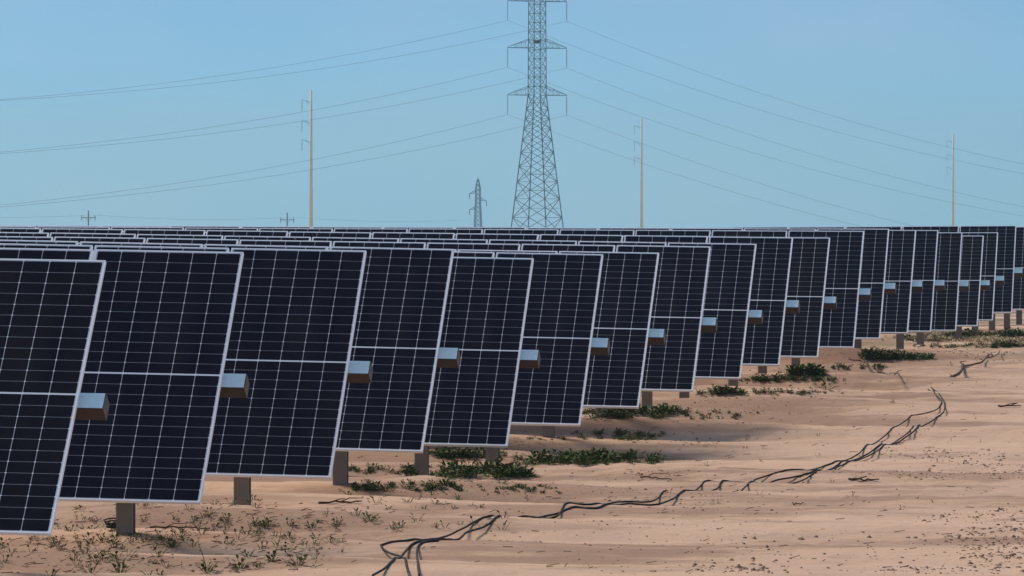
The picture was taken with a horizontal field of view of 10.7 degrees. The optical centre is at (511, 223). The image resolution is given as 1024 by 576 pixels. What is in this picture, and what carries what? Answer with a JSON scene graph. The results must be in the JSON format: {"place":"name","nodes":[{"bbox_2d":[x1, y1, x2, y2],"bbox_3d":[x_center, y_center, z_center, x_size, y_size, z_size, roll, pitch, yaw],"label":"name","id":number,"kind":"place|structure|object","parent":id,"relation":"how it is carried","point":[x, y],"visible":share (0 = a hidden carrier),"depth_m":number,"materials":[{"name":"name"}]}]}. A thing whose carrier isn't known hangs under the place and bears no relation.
{"place":"outdoors","nodes":[
{"label":"outdoors","id":0,"kind":"place"},
{"bbox_2d":[56,215,476,221],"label":"power line","id":1,"kind":"object","parent":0,"point":[286,217],"visible":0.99,"depth_m":1498.19,"materials":[{"name":"grey metal"}]},
{"bbox_2d":[469,179,486,226],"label":"lattice tower","id":2,"kind":"structure","parent":0,"point":[477,195],"depth_m":1749.47,"materials":[{"name":"metal"}]},
{"bbox_2d":[0,310,1023,575],"bbox_3d":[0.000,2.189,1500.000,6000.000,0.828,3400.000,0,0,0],"label":"ground","id":3,"kind":"structure","parent":0,"point":[572,536],"depth_m":47.41,"materials":[{"name":"beige sand"}]},
{"bbox_2d":[44,537,64,546],"bbox_3d":[-3.358,2.341,40.191,0.171,0.077,0.163,0,0,0],"label":"weed plant","id":4,"kind":"object","parent":3,"relation":"on","point":[54,543],"visible":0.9,"depth_m":40.20,"materials":[{"name":"green plant"}]},
{"bbox_2d":[0,258,109,535],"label":"solar tracker row","id":5,"kind":"object","parent":3,"relation":"on","point":[48,309],"visible":1,"depth_m":36.43,"materials":[{"name":"black"}]},
{"bbox_2d":[81,210,95,225],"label":"utility pole","id":6,"kind":"object","parent":3,"relation":"on","point":[88,217],"visible":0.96,"depth_m":1449.92,"materials":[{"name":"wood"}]},
{"bbox_2d":[103,517,115,528],"bbox_3d":[-2.947,2.231,40.774,0.199,0.089,0.167,0,0,0],"label":"wire coil","id":7,"kind":"object","parent":3,"relation":"on","point":[110,525],"visible":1,"depth_m":40.78,"materials":[{"name":"rubber"}]},
{"bbox_2d":[107,558,134,572],"bbox_3d":[-2.591,2.261,36.160,0.176,0.109,0.168,0,0,41],"label":"weed plant","id":8,"kind":"object","parent":3,"relation":"on","point":[119,565],"visible":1,"depth_m":36.18,"materials":[{"name":"green plant"}]},
{"bbox_2d":[0,248,248,534],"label":"solar tracker row","id":9,"kind":"object","parent":3,"relation":"on","point":[155,364],"visible":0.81,"depth_m":40.45,"materials":[{"name":"black"}]},
{"bbox_2d":[163,526,182,547],"bbox_3d":[-2.495,2.291,40.016,0.152,0.165,0.185,0,0,-13],"label":"weed plant","id":10,"kind":"object","parent":3,"relation":"on","point":[171,544],"visible":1,"depth_m":39.99,"materials":[{"name":"green plant"}]},
{"bbox_2d":[150,523,209,528],"bbox_3d":[-2.475,2.251,40.756,0.451,0.051,0.130,0,0,0],"label":"stick","id":11,"kind":"object","parent":3,"relation":"on","point":[168,526],"visible":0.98,"depth_m":40.77,"materials":[{"name":"brown wood"}]},
{"bbox_2d":[0,243,372,504],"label":"solar tracker row","id":12,"kind":"object","parent":3,"relation":"on","point":[292,334],"visible":0.47,"depth_m":44.52,"materials":[{"name":"black"}]},
{"bbox_2d":[196,537,217,571],"bbox_3d":[-2.088,2.266,37.501,0.162,0.245,0.189,0,0,0],"label":"weed plant","id":13,"kind":"object","parent":3,"relation":"on","point":[205,567],"visible":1,"depth_m":37.47,"materials":[{"name":"green plant"}]},
{"bbox_2d":[0,240,459,484],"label":"solar tracker row","id":14,"kind":"object","parent":3,"relation":"on","point":[400,317],"visible":0.3,"depth_m":48.64,"materials":[{"name":"black"}]},
{"bbox_2d":[225,554,255,568],"bbox_3d":[-1.881,2.323,37.551,0.189,0.107,0.192,0,0,-35],"label":"weed plant","id":15,"kind":"object","parent":3,"relation":"on","point":[240,563],"visible":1,"depth_m":37.56,"materials":[{"name":"green plant"}]},
{"bbox_2d":[259,517,272,525],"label":"weed plant","id":16,"kind":"object","parent":3,"relation":"on","point":[266,524],"visible":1,"depth_m":42.26,"materials":[{"name":"green plant"}]},
{"bbox_2d":[265,526,284,561],"bbox_3d":[-1.631,2.217,37.847,0.174,0.265,0.183,0,0,34],"label":"weed plant","id":17,"kind":"object","parent":3,"relation":"on","point":[273,555],"visible":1,"depth_m":37.83,"materials":[{"name":"green plant"}]},
{"bbox_2d":[280,213,293,225],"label":"utility pole","id":18,"kind":"object","parent":3,"relation":"on","point":[287,219],"visible":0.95,"depth_m":1499.89,"materials":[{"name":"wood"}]},
{"bbox_2d":[286,554,306,565],"bbox_3d":[-1.486,2.310,37.613,0.170,0.095,0.178,0,0,0],"label":"weed plant","id":19,"kind":"object","parent":3,"relation":"on","point":[300,558],"visible":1,"depth_m":37.60,"materials":[{"name":"green plant"}]},
{"bbox_2d":[302,91,312,227],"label":"utility pole","id":20,"kind":"object","parent":3,"relation":"on","point":[311,189],"visible":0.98,"depth_m":892.81,"materials":[{"name":"wood"}]},
{"bbox_2d":[318,497,361,503],"bbox_3d":[-1.432,2.309,45.699,0.372,0.054,0.145,0,0,0],"label":"stick","id":21,"kind":"object","parent":3,"relation":"on","point":[329,502],"visible":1,"depth_m":45.69,"materials":[{"name":"brown wood"}]},
{"bbox_2d":[0,236,717,416],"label":"solar tracker row","id":22,"kind":"object","parent":3,"relation":"on","point":[678,303],"visible":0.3,"depth_m":65.25,"materials":[{"name":"black"}]},
{"bbox_2d":[361,510,379,521],"bbox_3d":[-1.081,2.261,42.297,0.177,0.098,0.158,0,0,25],"label":"weed plant","id":23,"kind":"object","parent":3,"relation":"on","point":[373,517],"visible":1,"depth_m":42.29,"materials":[{"name":"green plant"}]},
{"bbox_2d":[78,243,665,437],"bbox_3d":[-2.963,1.524,61.498,9.417,2.706,1.559,0,0,9],"label":"solar tracker row","id":24,"kind":"object","parent":3,"relation":"on","point":[624,308],"visible":0.12,"depth_m":60.86,"materials":[{"name":"black"}]},
{"bbox_2d":[0,232,762,407],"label":"solar tracker row","id":25,"kind":"object","parent":3,"relation":"on","point":[727,296],"visible":0.21,"depth_m":69.28,"materials":[{"name":"black"}]},
{"bbox_2d":[349,462,432,475],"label":"weeds","id":26,"kind":"object","parent":3,"relation":"on","point":[411,470],"visible":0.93,"depth_m":54.68,"materials":[{"name":"green plant"}]},
{"bbox_2d":[380,544,409,575],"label":"black cable","id":27,"kind":"object","parent":3,"relation":"on","point":[397,555],"visible":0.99,"depth_m":38.80,"materials":[{"name":"rubber"}]},
{"bbox_2d":[0,228,799,397],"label":"solar tracker row","id":28,"kind":"object","parent":3,"relation":"on","point":[768,297],"visible":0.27,"depth_m":73.70,"materials":[{"name":"black"}]},
{"bbox_2d":[350,475,463,490],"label":"weeds","id":29,"kind":"object","parent":3,"relation":"on","point":[371,486],"visible":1,"depth_m":48.52,"materials":[{"name":"green plant"}]},
{"bbox_2d":[416,539,438,575],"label":"black cable","id":30,"kind":"object","parent":3,"relation":"on","point":[417,559],"visible":1,"depth_m":39.41,"materials":[{"name":"rubber"}]},
{"bbox_2d":[0,226,870,373],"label":"solar tracker row","id":31,"kind":"object","parent":3,"relation":"on","point":[838,327],"visible":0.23,"depth_m":81.76,"materials":[{"name":"black"}]},
{"bbox_2d":[41,231,836,385],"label":"solar tracker row","id":32,"kind":"object","parent":3,"relation":"on","point":[806,289],"visible":0.09,"depth_m":77.13,"materials":[{"name":"black"}]},
{"bbox_2d":[0,225,895,365],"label":"solar tracker row","id":33,"kind":"object","parent":3,"relation":"on","point":[872,277],"visible":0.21,"depth_m":85.61,"materials":[{"name":"black"}]},
{"bbox_2d":[429,446,506,458],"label":"weeds","id":34,"kind":"object","parent":3,"relation":"on","point":[443,452],"visible":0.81,"depth_m":57.60,"materials":[{"name":"green plant"}]},
{"bbox_2d":[328,249,609,462],"bbox_3d":[-3.087,1.622,57.311,8.261,2.890,1.507,0,0,9],"label":"solar tracker row","id":35,"kind":"object","parent":3,"relation":"on","point":[560,316],"visible":0.16,"depth_m":56.76,"materials":[{"name":"black"}]},
{"bbox_2d":[415,257,540,474],"bbox_3d":[-3.260,1.638,53.129,7.105,2.860,1.463,0,0,9],"label":"solar tracker row","id":36,"kind":"object","parent":3,"relation":"on","point":[472,400],"visible":0.16,"depth_m":52.64,"materials":[{"name":"black"}]},
{"bbox_2d":[429,458,538,478],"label":"weeds","id":37,"kind":"object","parent":3,"relation":"on","point":[494,469],"visible":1,"depth_m":51.55,"materials":[{"name":"green plant"}]},
{"bbox_2d":[0,352,994,575],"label":"sprouts","id":38,"kind":"object","parent":3,"relation":"on","point":[259,530],"visible":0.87,"depth_m":40.40,"materials":[{"name":"green plant"}]},
{"bbox_2d":[0,377,1019,572],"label":"plant litter","id":39,"kind":"object","parent":3,"relation":"on","point":[136,555],"visible":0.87,"depth_m":40.48,"materials":[{"name":"brown plant"}]},
{"bbox_2d":[0,345,1023,574],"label":"dirt clods","id":40,"kind":"object","parent":3,"relation":"on","point":[762,568],"visible":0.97,"depth_m":41.86,"materials":[{"name":"soil"}]},
{"bbox_2d":[480,483,561,492],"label":"weeds","id":41,"kind":"object","parent":3,"relation":"on","point":[519,486],"visible":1,"depth_m":48.51,"materials":[{"name":"green plant"}]},
{"bbox_2d":[507,0,566,228],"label":"lattice tower","id":42,"kind":"structure","parent":3,"relation":"on","point":[534,49],"depth_m":854.75,"materials":[{"name":"metal"}]},
{"bbox_2d":[5,114,861,226],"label":"power line","id":43,"kind":"object","parent":42,"relation":"hanging from","point":[407,139],"visible":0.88,"depth_m":830.81,"materials":[{"name":"grey metal"}]},
{"bbox_2d":[7,115,911,225],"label":"power line","id":44,"kind":"object","parent":42,"relation":"hanging from","point":[429,147],"visible":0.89,"depth_m":828.98,"materials":[{"name":"grey metal"}]},
{"bbox_2d":[0,22,1020,163],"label":"power line","id":45,"kind":"object","parent":42,"relation":"hanging from","point":[490,38],"visible":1,"depth_m":842.87,"materials":[{"name":"grey metal"}]},
{"bbox_2d":[0,20,1022,173],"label":"power line","id":46,"kind":"object","parent":42,"relation":"hanging from","point":[473,28],"visible":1,"depth_m":846.70,"materials":[{"name":"grey metal"}]},
{"bbox_2d":[1,68,1022,206],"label":"power line","id":47,"kind":"object","parent":42,"relation":"hanging from","point":[488,86],"visible":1,"depth_m":840.09,"materials":[{"name":"grey metal"}]},
{"bbox_2d":[6,67,1020,215],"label":"power line","id":48,"kind":"object","parent":42,"relation":"hanging from","point":[482,73],"visible":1,"depth_m":846.89,"materials":[{"name":"grey metal"}]},
{"bbox_2d":[240,227,922,348],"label":"solar tracker row","id":49,"kind":"object","parent":3,"relation":"on","point":[899,273],"visible":0.06,"depth_m":89.34,"materials":[{"name":"black"}]},
{"bbox_2d":[510,447,665,465],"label":"weeds","id":50,"kind":"object","parent":3,"relation":"on","point":[603,456],"visible":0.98,"depth_m":57.51,"materials":[{"name":"green plant"}]},
{"bbox_2d":[527,427,665,440],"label":"weeds","id":51,"kind":"object","parent":3,"relation":"on","point":[618,433],"visible":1,"depth_m":64.01,"materials":[{"name":"green plant"}]},
{"bbox_2d":[582,402,692,418],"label":"weeds","id":52,"kind":"object","parent":3,"relation":"on","point":[622,413],"visible":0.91,"depth_m":67.34,"materials":[{"name":"green plant"}]},
{"bbox_2d":[634,118,642,227],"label":"utility pole","id":53,"kind":"object","parent":3,"relation":"on","point":[641,197],"visible":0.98,"depth_m":1129.82,"materials":[{"name":"wood"}]},
{"bbox_2d":[640,473,671,479],"bbox_3d":[1.364,2.373,51.480,0.309,0.065,0.107,0,0,22],"label":"stick","id":54,"kind":"object","parent":3,"relation":"on","point":[654,477],"visible":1,"depth_m":51.47,"materials":[{"name":"brown wood"}]},
{"bbox_2d":[372,387,944,575],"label":"black cable","id":55,"kind":"object","parent":3,"relation":"on","point":[465,533],"visible":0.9,"depth_m":46.93,"materials":[{"name":"rubber"}]},
{"bbox_2d":[382,389,942,545],"bbox_3d":[2.948,2.393,57.926,1.100,0.265,36.843,0,0,11],"label":"black cable","id":56,"kind":"object","parent":3,"relation":"on","point":[478,519],"visible":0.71,"depth_m":47.45,"materials":[{"name":"rubber"}]},
{"bbox_2d":[689,409,758,419],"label":"weeds","id":57,"kind":"object","parent":3,"relation":"on","point":[734,416],"visible":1,"depth_m":67.20,"materials":[{"name":"green plant"}]},
{"bbox_2d":[695,384,831,394],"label":"weeds","id":58,"kind":"object","parent":3,"relation":"on","point":[721,390],"visible":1,"depth_m":74.39,"materials":[{"name":"green plant"}]},
{"bbox_2d":[740,371,843,381],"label":"weeds","id":59,"kind":"object","parent":3,"relation":"on","point":[764,378],"visible":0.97,"depth_m":77.97,"materials":[{"name":"green plant"}]},
{"bbox_2d":[778,362,828,375],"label":"weeds","id":60,"kind":"object","parent":3,"relation":"on","point":[807,370],"visible":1,"depth_m":78.25,"materials":[{"name":"green plant"}]},
{"bbox_2d":[598,225,1022,329],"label":"solar tracker row","id":61,"kind":"object","parent":3,"relation":"on","point":[1003,294],"visible":0.07,"depth_m":109.98,"materials":[{"name":"black"}]},
{"bbox_2d":[814,377,836,388],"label":"weed plant","id":62,"kind":"object","parent":3,"relation":"on","point":[823,383],"visible":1,"depth_m":74.65,"materials":[{"name":"green plant"}]},
{"bbox_2d":[737,424,920,490],"bbox_3d":[3.406,2.444,57.215,0.281,0.161,17.230,0,0,10],"label":"black cable","id":63,"kind":"object","parent":3,"relation":"on","point":[745,486],"visible":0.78,"depth_m":57.18,"materials":[{"name":"rubber"}]},
{"bbox_2d":[831,362,887,369],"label":"weeds","id":64,"kind":"object","parent":3,"relation":"on","point":[848,366],"visible":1,"depth_m":82.58,"materials":[{"name":"green plant"}]},
{"bbox_2d":[848,475,878,480],"bbox_3d":[3.446,2.492,53.589,0.307,0.063,0.115,0,0,0],"label":"stick","id":65,"kind":"object","parent":3,"relation":"on","point":[860,478],"visible":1,"depth_m":53.60,"materials":[{"name":"brown wood"}]},
{"bbox_2d":[848,357,880,373],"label":"dead branch","id":66,"kind":"object","parent":3,"relation":"on","point":[849,358],"visible":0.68,"depth_m":83.28,"materials":[{"name":"brown wood"}]},
{"bbox_2d":[875,365,904,383],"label":"dead branch","id":67,"kind":"object","parent":3,"relation":"on","point":[877,369],"visible":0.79,"depth_m":81.23,"materials":[{"name":"brown wood"}]},
{"bbox_2d":[858,346,935,359],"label":"weeds","id":68,"kind":"object","parent":3,"relation":"on","point":[871,353],"visible":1,"depth_m":86.40,"materials":[{"name":"green plant"}]},
{"bbox_2d":[788,227,1023,329],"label":"solar tracker row","id":69,"kind":"object","parent":3,"relation":"on","point":[1018,294],"visible":0.02,"depth_m":113.80,"materials":[{"name":"black"}]},
{"bbox_2d":[881,334,943,339],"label":"weeds","id":70,"kind":"object","parent":3,"relation":"on","point":[909,335],"visible":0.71,"depth_m":104.43,"materials":[{"name":"green plant"}]},
{"bbox_2d":[896,230,944,348],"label":"solar tracker row","id":71,"kind":"object","parent":3,"relation":"on","point":[924,271],"visible":0.09,"depth_m":93.39,"materials":[{"name":"black"}]},
{"bbox_2d":[917,232,968,344],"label":"solar tracker row","id":72,"kind":"object","parent":3,"relation":"on","point":[945,302],"visible":0.04,"depth_m":97.45,"materials":[{"name":"black"}]},
{"bbox_2d":[947,134,953,225],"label":"utility pole","id":73,"kind":"object","parent":3,"relation":"on","point":[952,168],"visible":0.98,"depth_m":1332.81,"materials":[{"name":"wood"}]},
{"bbox_2d":[913,340,1023,347],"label":"weeds","id":74,"kind":"object","parent":3,"relation":"on","point":[1003,344],"visible":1,"depth_m":94.99,"materials":[{"name":"green plant"}]},
{"bbox_2d":[955,236,989,340],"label":"solar tracker row","id":75,"kind":"object","parent":3,"relation":"on","point":[970,272],"visible":0.04,"depth_m":101.56,"materials":[{"name":"black"}]},
{"bbox_2d":[949,350,999,376],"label":"dead branch","id":76,"kind":"object","parent":3,"relation":"on","point":[959,372],"visible":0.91,"depth_m":82.69,"materials":[{"name":"brown wood"}]},
{"bbox_2d":[962,232,1004,330],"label":"solar tracker row","id":77,"kind":"object","parent":3,"relation":"on","point":[988,272],"visible":0.04,"depth_m":105.63,"materials":[{"name":"black"}]},
{"bbox_2d":[944,327,1023,336],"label":"weeds","id":78,"kind":"object","parent":3,"relation":"on","point":[1013,332],"visible":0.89,"depth_m":104.45,"materials":[{"name":"green plant"}]},
{"bbox_2d":[998,403,1020,406],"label":"stick","id":79,"kind":"object","parent":3,"relation":"on","point":[1012,404],"visible":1,"depth_m":69.98,"materials":[{"name":"brown wood"}]},
{"bbox_2d":[1016,310,1021,324],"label":"solar tracker row","id":80,"kind":"object","parent":3,"relation":"on","point":[1018,317],"visible":0.01,"depth_m":117.89,"materials":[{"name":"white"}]},
{"bbox_2d":[0,0,1023,227],"label":"sky","id":81,"kind":"structure","parent":0,"point":[932,71],"materials":[{"name":"blue"}]},
{"bbox_2d":[905,329,1023,342],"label":"dry grass","id":82,"kind":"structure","parent":0,"point":[911,337],"depth_m":104.23,"materials":[{"name":"plant"}]}
]}

